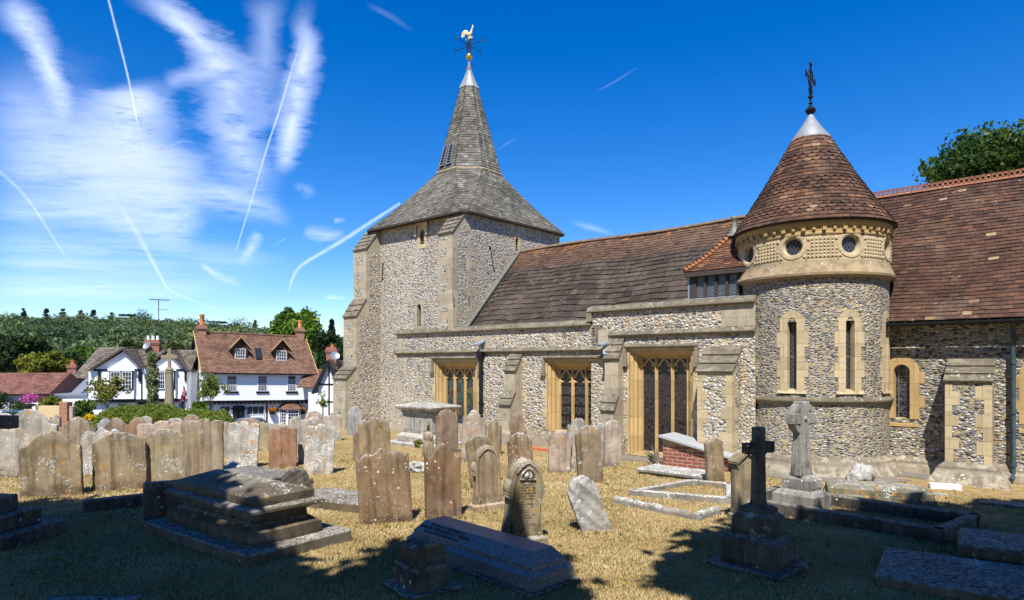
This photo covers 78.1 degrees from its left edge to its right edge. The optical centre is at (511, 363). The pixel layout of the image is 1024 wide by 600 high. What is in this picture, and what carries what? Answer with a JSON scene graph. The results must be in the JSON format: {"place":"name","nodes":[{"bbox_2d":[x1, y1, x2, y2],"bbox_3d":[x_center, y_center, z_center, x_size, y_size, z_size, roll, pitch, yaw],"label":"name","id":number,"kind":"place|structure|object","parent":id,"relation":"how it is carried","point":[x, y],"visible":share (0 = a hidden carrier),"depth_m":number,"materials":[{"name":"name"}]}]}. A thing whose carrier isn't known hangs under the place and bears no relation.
{"place":"outdoors","nodes":[
{"label":"outdoors","id":0,"kind":"place"},
{"bbox_2d":[18,15,58,87],"bbox_3d":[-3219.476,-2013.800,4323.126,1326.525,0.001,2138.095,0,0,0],"label":"cloud","id":1,"kind":"structure","parent":0,"point":[49,71],"depth_m":4162.51,"materials":[{"name":"white"}]},
{"bbox_2d":[115,92,176,224],"bbox_3d":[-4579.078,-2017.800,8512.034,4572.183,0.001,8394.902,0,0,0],"label":"cloud","id":2,"kind":"structure","parent":0,"point":[140,105],"depth_m":5046.22,"materials":[{"name":"white"}]},
{"bbox_2d":[169,12,238,136],"bbox_3d":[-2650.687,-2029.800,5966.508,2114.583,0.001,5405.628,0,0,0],"label":"cloud","id":3,"kind":"structure","parent":0,"point":[187,27],"depth_m":3843.32,"materials":[{"name":"white"}]},
{"bbox_2d":[284,44,309,159],"bbox_3d":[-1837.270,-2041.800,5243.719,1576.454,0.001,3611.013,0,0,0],"label":"cloud","id":4,"kind":"structure","parent":0,"point":[292,119],"depth_m":4930.50,"materials":[{"name":"white"}]},
{"bbox_2d":[0,429,1023,599],"bbox_3d":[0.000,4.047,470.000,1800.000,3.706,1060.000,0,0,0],"label":"ground","id":5,"kind":"structure","parent":0,"point":[344,445],"depth_m":7.50,"materials":[{"name":"beige plant"}]},
{"bbox_2d":[0,409,58,477],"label":"headstone","id":6,"kind":"object","parent":5,"relation":"on","point":[33,424],"visible":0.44,"depth_m":12.41,"materials":[{"name":"stone"}]},
{"bbox_2d":[0,333,58,372],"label":"oak tree","id":7,"kind":"object","parent":5,"relation":"on","point":[13,346],"visible":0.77,"depth_m":122.32,"materials":[{"name":"green plant"}]},
{"bbox_2d":[0,415,63,553],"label":"stone cross","id":8,"kind":"object","parent":5,"relation":"on","point":[20,526],"visible":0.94,"depth_m":7.82,"materials":[{"name":"grey stone"}]},
{"bbox_2d":[0,373,86,412],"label":"cottage","id":9,"kind":"structure","parent":5,"relation":"on","point":[16,386],"depth_m":58.69,"materials":[{"name":"brown tile"}]},
{"bbox_2d":[13,349,75,372],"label":"tree","id":10,"kind":"object","parent":5,"relation":"on","point":[52,361],"visible":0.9,"depth_m":71.60,"materials":[{"name":"green plant"}]},
{"bbox_2d":[38,406,58,420],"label":"garden wall","id":11,"kind":"structure","parent":5,"relation":"on","point":[48,412],"depth_m":37.38,"materials":[{"name":"beige paint"}]},
{"bbox_2d":[35,395,62,409],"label":"garden shrub","id":12,"kind":"object","parent":5,"relation":"on","point":[49,401],"visible":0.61,"depth_m":41.81,"materials":[{"name":"green plant"}]},
{"bbox_2d":[18,430,83,497],"bbox_3d":[-7.721,1.714,10.580,0.915,1.212,0.117,-2,1,-15],"label":"headstone","id":13,"kind":"object","parent":5,"relation":"on","point":[50,462],"visible":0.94,"depth_m":10.54,"materials":[{"name":"brown stone"}]},
{"bbox_2d":[59,402,72,427],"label":"brick pillar","id":14,"kind":"structure","parent":5,"relation":"on","point":[64,411],"depth_m":35.77,"materials":[{"name":"brick"}]},
{"bbox_2d":[54,378,89,422],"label":"white outbuilding","id":15,"kind":"structure","parent":5,"relation":"on","point":[76,394],"depth_m":58.17,"materials":[{"name":"white paint"}]},
{"bbox_2d":[59,416,97,444],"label":"headstone","id":16,"kind":"object","parent":5,"relation":"on","point":[74,429],"visible":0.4,"depth_m":13.86,"materials":[{"name":"beige stone"}]},
{"bbox_2d":[73,399,96,417],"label":"garden shrub","id":17,"kind":"object","parent":5,"relation":"on","point":[84,407],"visible":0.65,"depth_m":40.92,"materials":[{"name":"green plant"}]},
{"bbox_2d":[59,344,110,362],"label":"garden tree","id":18,"kind":"object","parent":5,"relation":"on","point":[86,352],"visible":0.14,"depth_m":96.06,"materials":[{"name":"green plant"}]},
{"bbox_2d":[45,595,141,599],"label":"ledger slab","id":19,"kind":"structure","parent":5,"relation":"on","point":[133,597],"depth_m":5.86,"materials":[{"name":"stone"}]},
{"bbox_2d":[66,347,124,391],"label":"brick cottage","id":20,"kind":"structure","parent":5,"relation":"on","point":[81,374],"depth_m":72.47,"materials":[{"name":"tile"}]},
{"bbox_2d":[81,427,119,474],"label":"headstone","id":21,"kind":"object","parent":5,"relation":"on","point":[89,438],"visible":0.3,"depth_m":12.56,"materials":[{"name":"white stone"}]},
{"bbox_2d":[86,374,131,410],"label":"young tree","id":22,"kind":"object","parent":5,"relation":"on","point":[105,391],"visible":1,"depth_m":45.79,"materials":[{"name":"green plant"}]},
{"bbox_2d":[83,493,142,512],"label":"grave kerb","id":23,"kind":"structure","parent":5,"relation":"on","point":[109,503],"depth_m":9.58,"materials":[{"name":"stone"}]},
{"bbox_2d":[104,418,125,431],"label":"headstone","id":24,"kind":"object","parent":5,"relation":"on","point":[116,423],"visible":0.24,"depth_m":14.33,"materials":[{"name":"stone"}]},
{"bbox_2d":[91,432,147,491],"bbox_3d":[-6.886,1.758,11.097,0.855,1.124,0.107,-2,0,-15],"label":"headstone","id":25,"kind":"object","parent":5,"relation":"on","point":[119,460],"visible":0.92,"depth_m":11.05,"materials":[{"name":"brown stone"}]},
{"bbox_2d":[118,339,144,349],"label":"yew tree","id":26,"kind":"object","parent":5,"relation":"on","point":[127,343],"visible":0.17,"depth_m":79.11,"materials":[{"name":"green plant"}]},
{"bbox_2d":[125,417,145,434],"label":"headstone","id":27,"kind":"object","parent":5,"relation":"on","point":[131,427],"visible":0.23,"depth_m":14.31,"materials":[{"name":"red stone"}]},
{"bbox_2d":[87,298,196,415],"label":"gabled house","id":28,"kind":"structure","parent":5,"relation":"on","point":[129,365],"depth_m":55.04,"materials":[{"name":"white paint"}]},
{"bbox_2d":[144,351,160,404],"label":"tree","id":29,"kind":"object","parent":5,"relation":"on","point":[152,382],"visible":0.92,"depth_m":43.83,"materials":[{"name":"green plant"}]},
{"bbox_2d":[136,420,180,438],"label":"headstone","id":30,"kind":"object","parent":5,"relation":"on","point":[144,430],"visible":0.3,"depth_m":14.00,"materials":[{"name":"stone"}]},
{"bbox_2d":[89,401,234,426],"bbox_3d":[-18.152,3.135,32.747,9.094,2.425,3.122,0,0,16],"label":"hedge","id":31,"kind":"object","parent":5,"relation":"on","point":[126,413],"visible":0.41,"depth_m":32.08,"materials":[{"name":"green plant"}]},
{"bbox_2d":[143,480,180,520],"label":"headstone","id":32,"kind":"object","parent":5,"relation":"on","point":[158,502],"visible":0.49,"depth_m":8.65,"materials":[{"name":"stone"}]},
{"bbox_2d":[144,428,184,481],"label":"headstone","id":33,"kind":"object","parent":5,"relation":"on","point":[166,454],"visible":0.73,"depth_m":11.36,"materials":[{"name":"brown stone"}]},
{"bbox_2d":[161,349,177,406],"bbox_3d":[-20.071,2.102,37.000,0.880,6.014,0.840,0,0,-12],"label":"war memorial","id":34,"kind":"object","parent":5,"relation":"on","point":[169,356],"visible":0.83,"depth_m":36.85,"materials":[{"name":"stone"}]},
{"bbox_2d":[185,418,223,476],"bbox_3d":[-5.622,1.657,11.550,0.645,1.327,0.107,0,0,-15],"label":"headstone","id":35,"kind":"object","parent":5,"relation":"on","point":[204,444],"visible":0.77,"depth_m":11.51,"materials":[{"name":"beige stone"}]},
{"bbox_2d":[196,370,230,410],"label":"rowan tree","id":36,"kind":"object","parent":5,"relation":"on","point":[210,387],"visible":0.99,"depth_m":46.80,"materials":[{"name":"green plant"}]},
{"bbox_2d":[227,421,259,466],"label":"headstone","id":37,"kind":"object","parent":5,"relation":"on","point":[243,442],"visible":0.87,"depth_m":13.32,"materials":[{"name":"white stone"}]},
{"bbox_2d":[142,469,350,567],"bbox_3d":[-3.448,1.825,8.132,2.540,0.850,1.420,0,0,37],"label":"coped tomb","id":38,"kind":"object","parent":5,"relation":"on","point":[242,520],"visible":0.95,"depth_m":7.57,"materials":[{"name":"stone"}]},
{"bbox_2d":[190,314,317,424],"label":"white house","id":39,"kind":"structure","parent":5,"relation":"on","point":[259,374],"depth_m":59.44,"materials":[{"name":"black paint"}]},
{"bbox_2d":[246,406,264,419],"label":"shop window","id":40,"kind":"structure","parent":39,"relation":"in","point":[255,411],"depth_m":59.08,"materials":[{"name":"white paint"}]},
{"bbox_2d":[276,401,304,424],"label":"bay window","id":41,"kind":"structure","parent":39,"relation":"in","point":[286,411],"depth_m":60.30,"materials":[{"name":"white paint"}]},
{"bbox_2d":[224,465,286,480],"bbox_3d":[-4.622,2.100,11.439,1.500,0.300,0.800,0,0,30],"label":"ledger tomb","id":42,"kind":"object","parent":5,"relation":"on","point":[271,473],"visible":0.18,"depth_m":11.46,"materials":[{"name":"stone"}]},
{"bbox_2d":[258,422,269,450],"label":"headstone","id":43,"kind":"object","parent":5,"relation":"on","point":[264,438],"visible":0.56,"depth_m":16.09,"materials":[{"name":"stone"}]},
{"bbox_2d":[269,426,296,467],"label":"headstone","id":44,"kind":"object","parent":5,"relation":"on","point":[282,445],"visible":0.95,"depth_m":13.52,"materials":[{"name":"red stone"}]},
{"bbox_2d":[278,467,313,487],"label":"headstone","id":45,"kind":"object","parent":5,"relation":"on","point":[297,476],"visible":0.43,"depth_m":10.45,"materials":[{"name":"stone"}]},
{"bbox_2d":[267,306,326,355],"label":"sycamore tree","id":46,"kind":"object","parent":5,"relation":"on","point":[285,322],"visible":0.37,"depth_m":90.71,"materials":[{"name":"green plant"}]},
{"bbox_2d":[297,419,313,464],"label":"headstone","id":47,"kind":"object","parent":5,"relation":"on","point":[302,425],"visible":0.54,"depth_m":13.94,"materials":[{"name":"stone"}]},
{"bbox_2d":[297,369,321,411],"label":"cottage","id":48,"kind":"structure","parent":5,"relation":"on","point":[308,381],"depth_m":60.01,"materials":[{"name":"paint"}]},
{"bbox_2d":[304,424,334,473],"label":"headstone","id":49,"kind":"object","parent":5,"relation":"on","point":[319,449],"visible":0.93,"depth_m":12.63,"materials":[{"name":"white stone"}]},
{"bbox_2d":[311,344,342,417],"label":"timbered cottage","id":50,"kind":"structure","parent":5,"relation":"on","point":[333,365],"depth_m":50.02,"materials":[{"name":"white paint"}]},
{"bbox_2d":[311,329,342,368],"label":"pine tree","id":51,"kind":"object","parent":5,"relation":"on","point":[321,342],"visible":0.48,"depth_m":83.28,"materials":[{"name":"green plant"}]},
{"bbox_2d":[322,412,341,440],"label":"headstone","id":52,"kind":"object","parent":5,"relation":"on","point":[332,419],"visible":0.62,"depth_m":18.17,"materials":[{"name":"stone"}]},
{"bbox_2d":[307,487,358,512],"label":"ledger slab","id":53,"kind":"structure","parent":5,"relation":"on","point":[343,500],"depth_m":9.65,"materials":[{"name":"stone"}]},
{"bbox_2d":[348,407,361,435],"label":"headstone","id":54,"kind":"object","parent":5,"relation":"on","point":[354,416],"visible":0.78,"depth_m":19.60,"materials":[{"name":"grey stone"}]},
{"bbox_2d":[358,417,390,457],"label":"headstone","id":55,"kind":"object","parent":5,"relation":"on","point":[374,434],"visible":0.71,"depth_m":13.82,"materials":[{"name":"brown stone"}]},
{"bbox_2d":[355,447,412,524],"bbox_3d":[-1.780,1.742,8.802,0.730,1.158,0.130,-4,1,-17],"label":"headstone","id":56,"kind":"object","parent":5,"relation":"on","point":[383,484],"visible":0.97,"depth_m":8.75,"materials":[{"name":"stone"}]},
{"bbox_2d":[382,536,463,599],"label":"pedestal","id":57,"kind":"object","parent":5,"relation":"on","point":[421,565],"visible":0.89,"depth_m":6.10,"materials":[{"name":"stone"}]},
{"bbox_2d":[390,402,461,448],"bbox_3d":[-2.373,1.655,17.472,1.860,1.190,1.370,0,0,41],"label":"chest tomb","id":58,"kind":"object","parent":5,"relation":"on","point":[418,417],"visible":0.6,"depth_m":17.12,"materials":[{"name":"white stone"}]},
{"bbox_2d":[422,431,433,456],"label":"headstone","id":59,"kind":"object","parent":5,"relation":"on","point":[428,448],"visible":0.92,"depth_m":15.08,"materials":[{"name":"beige stone"}]},
{"bbox_2d":[424,442,461,518],"bbox_3d":[-0.999,1.729,9.114,0.523,1.182,0.147,-1,0,-22],"label":"headstone","id":60,"kind":"object","parent":5,"relation":"on","point":[442,477],"visible":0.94,"depth_m":9.05,"materials":[{"name":"stone"}]},
{"bbox_2d":[435,409,457,453],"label":"headstone","id":61,"kind":"object","parent":5,"relation":"on","point":[446,426],"visible":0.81,"depth_m":15.50,"materials":[{"name":"stone"}]},
{"bbox_2d":[461,410,484,461],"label":"headstone","id":62,"kind":"object","parent":5,"relation":"on","point":[473,422],"visible":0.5,"depth_m":14.25,"materials":[{"name":"stone"}]},
{"bbox_2d":[465,435,490,487],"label":"headstone","id":63,"kind":"object","parent":5,"relation":"on","point":[474,443],"visible":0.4,"depth_m":11.23,"materials":[{"name":"brown stone"}]},
{"bbox_2d":[468,444,504,512],"bbox_3d":[-0.381,1.763,9.597,0.546,1.074,0.227,-2,1,-26],"label":"headstone","id":64,"kind":"object","parent":5,"relation":"on","point":[486,468],"visible":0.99,"depth_m":9.53,"materials":[{"name":"beige stone"}]},
{"bbox_2d":[407,516,579,598],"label":"granite tomb","id":65,"kind":"object","parent":5,"relation":"on","point":[527,567],"visible":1,"depth_m":6.49,"materials":[{"name":"stone"}]},
{"bbox_2d":[485,420,501,453],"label":"headstone","id":66,"kind":"object","parent":5,"relation":"on","point":[493,430],"visible":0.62,"depth_m":15.37,"materials":[{"name":"beige stone"}]},
{"bbox_2d":[510,413,524,436],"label":"headstone","id":67,"kind":"object","parent":5,"relation":"on","point":[517,422],"visible":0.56,"depth_m":17.05,"materials":[{"name":"stone"}]},
{"bbox_2d":[507,432,532,468],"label":"headstone","id":68,"kind":"object","parent":5,"relation":"on","point":[519,444],"visible":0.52,"depth_m":12.07,"materials":[{"name":"stone"}]},
{"bbox_2d":[501,457,547,543],"bbox_3d":[0.138,1.730,7.780,0.570,1.142,0.328,3,-1,-24],"label":"headstone","id":69,"kind":"object","parent":5,"relation":"on","point":[523,491],"visible":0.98,"depth_m":7.69,"materials":[{"name":"beige stone"}]},
{"bbox_2d":[547,430,571,472],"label":"headstone","id":70,"kind":"object","parent":5,"relation":"on","point":[559,450],"visible":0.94,"depth_m":12.81,"materials":[{"name":"stone"}]},
{"bbox_2d":[567,418,587,470],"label":"headstone","id":71,"kind":"object","parent":5,"relation":"on","point":[575,426],"visible":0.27,"depth_m":13.03,"materials":[{"name":"stone"}]},
{"bbox_2d":[574,425,603,482],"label":"headstone","id":72,"kind":"object","parent":5,"relation":"on","point":[588,449],"visible":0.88,"depth_m":11.70,"materials":[{"name":"brown stone"}]},
{"bbox_2d":[566,475,612,531],"bbox_3d":[1.007,1.895,8.380,0.416,0.890,0.138,-21,4,-9],"label":"headstone","id":73,"kind":"object","parent":5,"relation":"on","point":[586,504],"visible":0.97,"depth_m":8.34,"materials":[{"name":"white stone"}]},
{"bbox_2d":[603,420,621,466],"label":"headstone","id":74,"kind":"object","parent":5,"relation":"on","point":[612,445],"visible":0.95,"depth_m":13.58,"materials":[{"name":"stone"}]},
{"bbox_2d":[613,496,720,520],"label":"grave kerb","id":75,"kind":"structure","parent":5,"relation":"on","point":[702,514],"depth_m":9.25,"materials":[{"name":"white stone"}]},
{"bbox_2d":[637,464,705,479],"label":"ledger slab","id":76,"kind":"structure","parent":5,"relation":"on","point":[667,471],"depth_m":12.39,"materials":[{"name":"grey stone"}]},
{"bbox_2d":[332,25,1023,490],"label":"church","id":77,"kind":"structure","parent":5,"relation":"on","point":[882,333],"depth_m":13.98,"materials":[{"name":"stone"}]},
{"bbox_2d":[415,300,423,328],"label":"lancet window","id":78,"kind":"structure","parent":77,"relation":"in","point":[418,303],"depth_m":21.35,"materials":[{"name":"stone"}]},
{"bbox_2d":[414,221,427,248],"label":"belfry window","id":79,"kind":"structure","parent":77,"relation":"in","point":[419,228],"depth_m":21.23,"materials":[{"name":"beige stone"}]},
{"bbox_2d":[429,356,480,422],"bbox_3d":[-1.634,0.945,19.379,2.224,2.364,0.425,0,0,41],"label":"stained glass window","id":80,"kind":"structure","parent":77,"relation":"in","point":[456,382],"depth_m":19.55,"materials":[{"name":"stone"}]},
{"bbox_2d":[540,355,604,431],"bbox_3d":[1.689,0.851,16.475,2.123,2.148,0.425,0,0,41],"label":"stained glass window","id":81,"kind":"structure","parent":77,"relation":"in","point":[567,393],"depth_m":16.81,"materials":[{"name":"stone"}]},
{"bbox_2d":[622,343,698,457],"bbox_3d":[3.541,0.933,14.857,1.995,2.810,0.425,0,0,41],"label":"stained glass window","id":82,"kind":"structure","parent":77,"relation":"in","point":[661,385],"depth_m":15.06,"materials":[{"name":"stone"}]},
{"bbox_2d":[742,242,755,266],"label":"oculus window","id":83,"kind":"structure","parent":77,"relation":"in","point":[749,251],"depth_m":13.70,"materials":[{"name":"beige stone"}]},
{"bbox_2d":[777,311,807,393],"bbox_3d":[5.688,-0.231,12.784,0.606,1.690,0.203,0,0,41],"label":"slit window","id":84,"kind":"structure","parent":77,"relation":"in","point":[792,368],"depth_m":12.81,"materials":[{"name":"beige stone"}]},
{"bbox_2d":[779,234,806,259],"bbox_3d":[5.689,-2.359,12.762,0.530,0.534,0.153,0,0,41],"label":"oculus window","id":85,"kind":"structure","parent":77,"relation":"in","point":[790,248],"depth_m":12.78,"materials":[{"name":"beige stone"}]},
{"bbox_2d":[834,309,864,393],"bbox_3d":[6.643,-0.231,12.482,0.607,1.690,0.186,0,0,-3],"label":"slit window","id":86,"kind":"structure","parent":77,"relation":"in","point":[849,339],"depth_m":12.42,"materials":[{"name":"beige stone"}]},
{"bbox_2d":[838,230,863,256],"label":"oculus window","id":87,"kind":"structure","parent":77,"relation":"in","point":[849,244],"depth_m":12.43,"materials":[{"name":"beige stone"}]},
{"bbox_2d":[880,311,891,393],"bbox_3d":[7.563,-0.241,12.877,0.607,1.670,0.186,0,0,-44],"label":"slit window","id":88,"kind":"structure","parent":77,"relation":"in","point":[884,337],"depth_m":12.75,"materials":[{"name":"beige stone"}]},
{"bbox_2d":[890,356,924,426],"bbox_3d":[8.034,0.560,12.997,0.797,1.433,0.173,0,0,41],"label":"arched window","id":89,"kind":"structure","parent":77,"relation":"in","point":[905,376],"depth_m":12.99,"materials":[{"name":"stone"}]},
{"bbox_2d":[1016,365,1023,432],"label":"arched window","id":90,"kind":"structure","parent":77,"relation":"in","point":[1019,379],"depth_m":11.67,"materials":[{"name":"stone"}]},
{"bbox_2d":[630,479,730,504],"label":"grave kerb","id":91,"kind":"structure","parent":5,"relation":"on","point":[654,491],"depth_m":10.53,"materials":[{"name":"grey stone"}]},
{"bbox_2d":[658,432,733,472],"bbox_3d":[4.093,1.896,13.461,1.720,0.708,0.820,0,0,39],"label":"brick hatch","id":92,"kind":"object","parent":5,"relation":"on","point":[680,450],"visible":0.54,"depth_m":13.46,"materials":[{"name":"brick"}]},
{"bbox_2d":[704,437,724,481],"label":"headstone","id":93,"kind":"object","parent":5,"relation":"on","point":[714,458],"visible":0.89,"depth_m":11.46,"materials":[{"name":"brown stone"}]},
{"bbox_2d":[727,450,750,520],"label":"headstone","id":94,"kind":"object","parent":5,"relation":"on","point":[739,462],"visible":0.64,"depth_m":8.85,"materials":[{"name":"beige stone"}]},
{"bbox_2d":[707,426,809,583],"bbox_3d":[2.690,1.468,6.896,0.760,1.565,0.820,0,0,-44],"label":"stone cross","id":95,"kind":"object","parent":5,"relation":"on","point":[758,542],"visible":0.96,"depth_m":6.75,"materials":[{"name":"grey stone"}]},
{"bbox_2d":[772,401,830,508],"bbox_3d":[4.476,1.415,9.767,0.553,1.670,0.660,0,0,-38],"label":"celtic cross","id":96,"kind":"object","parent":5,"relation":"on","point":[801,483],"visible":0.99,"depth_m":9.66,"materials":[{"name":"grey stone"}]},
{"bbox_2d":[845,462,876,481],"bbox_3d":[6.363,2.022,11.543,0.570,0.466,0.422,0,0,0],"label":"weathered carving","id":97,"kind":"object","parent":5,"relation":"on","point":[860,472],"visible":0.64,"depth_m":11.43,"materials":[{"name":"white stone"}]},
{"bbox_2d":[766,486,980,544],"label":"grave kerb","id":98,"kind":"structure","parent":5,"relation":"on","point":[954,521],"depth_m":8.70,"materials":[{"name":"stone"}]},
{"bbox_2d":[823,479,937,505],"bbox_3d":[6.041,2.112,10.455,1.560,0.275,0.680,0,0,22],"label":"coffin tomb","id":99,"kind":"object","parent":5,"relation":"on","point":[902,493],"visible":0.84,"depth_m":10.21,"materials":[{"name":"stone"}]},
{"bbox_2d":[928,482,961,490],"bbox_3d":[7.643,2.171,11.145,0.470,0.118,0.160,0,0,22],"label":"marker stone","id":100,"kind":"object","parent":5,"relation":"on","point":[933,485],"visible":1,"depth_m":11.09,"materials":[{"name":"white stone"}]},
{"bbox_2d":[874,547,1023,599],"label":"ledger slab","id":101,"kind":"structure","parent":5,"relation":"on","point":[945,576],"depth_m":6.26,"materials":[{"name":"stone"}]},
{"bbox_2d":[912,118,1023,187],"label":"sycamore tree","id":102,"kind":"object","parent":5,"relation":"on","point":[994,151],"visible":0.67,"depth_m":22.11,"materials":[{"name":"green plant"}]},
{"bbox_2d":[957,527,1023,565],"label":"ledger slab","id":103,"kind":"structure","parent":5,"relation":"on","point":[994,546],"depth_m":6.95,"materials":[{"name":"stone"}]},
{"bbox_2d":[978,498,1023,508],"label":"ledger slab","id":104,"kind":"structure","parent":5,"relation":"on","point":[997,503],"depth_m":9.87,"materials":[{"name":"stone"}]},
{"bbox_2d":[0,0,1023,336],"label":"sky","id":105,"kind":"structure","parent":0,"point":[607,117],"materials":[{"name":"blue"}]},
{"bbox_2d":[766,472,911,482],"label":"path","id":106,"kind":"structure","parent":0,"point":[888,479],"depth_m":12.07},
{"bbox_3d":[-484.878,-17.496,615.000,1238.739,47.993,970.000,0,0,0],"label":"hill","id":107,"kind":"structure","parent":0,"visible":0},
{"bbox_2d":[0,312,342,372],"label":"woodland","id":108,"kind":"object","parent":107,"relation":"on","point":[65,332],"visible":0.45,"depth_m":352.15,"materials":[{"name":"green plant"}]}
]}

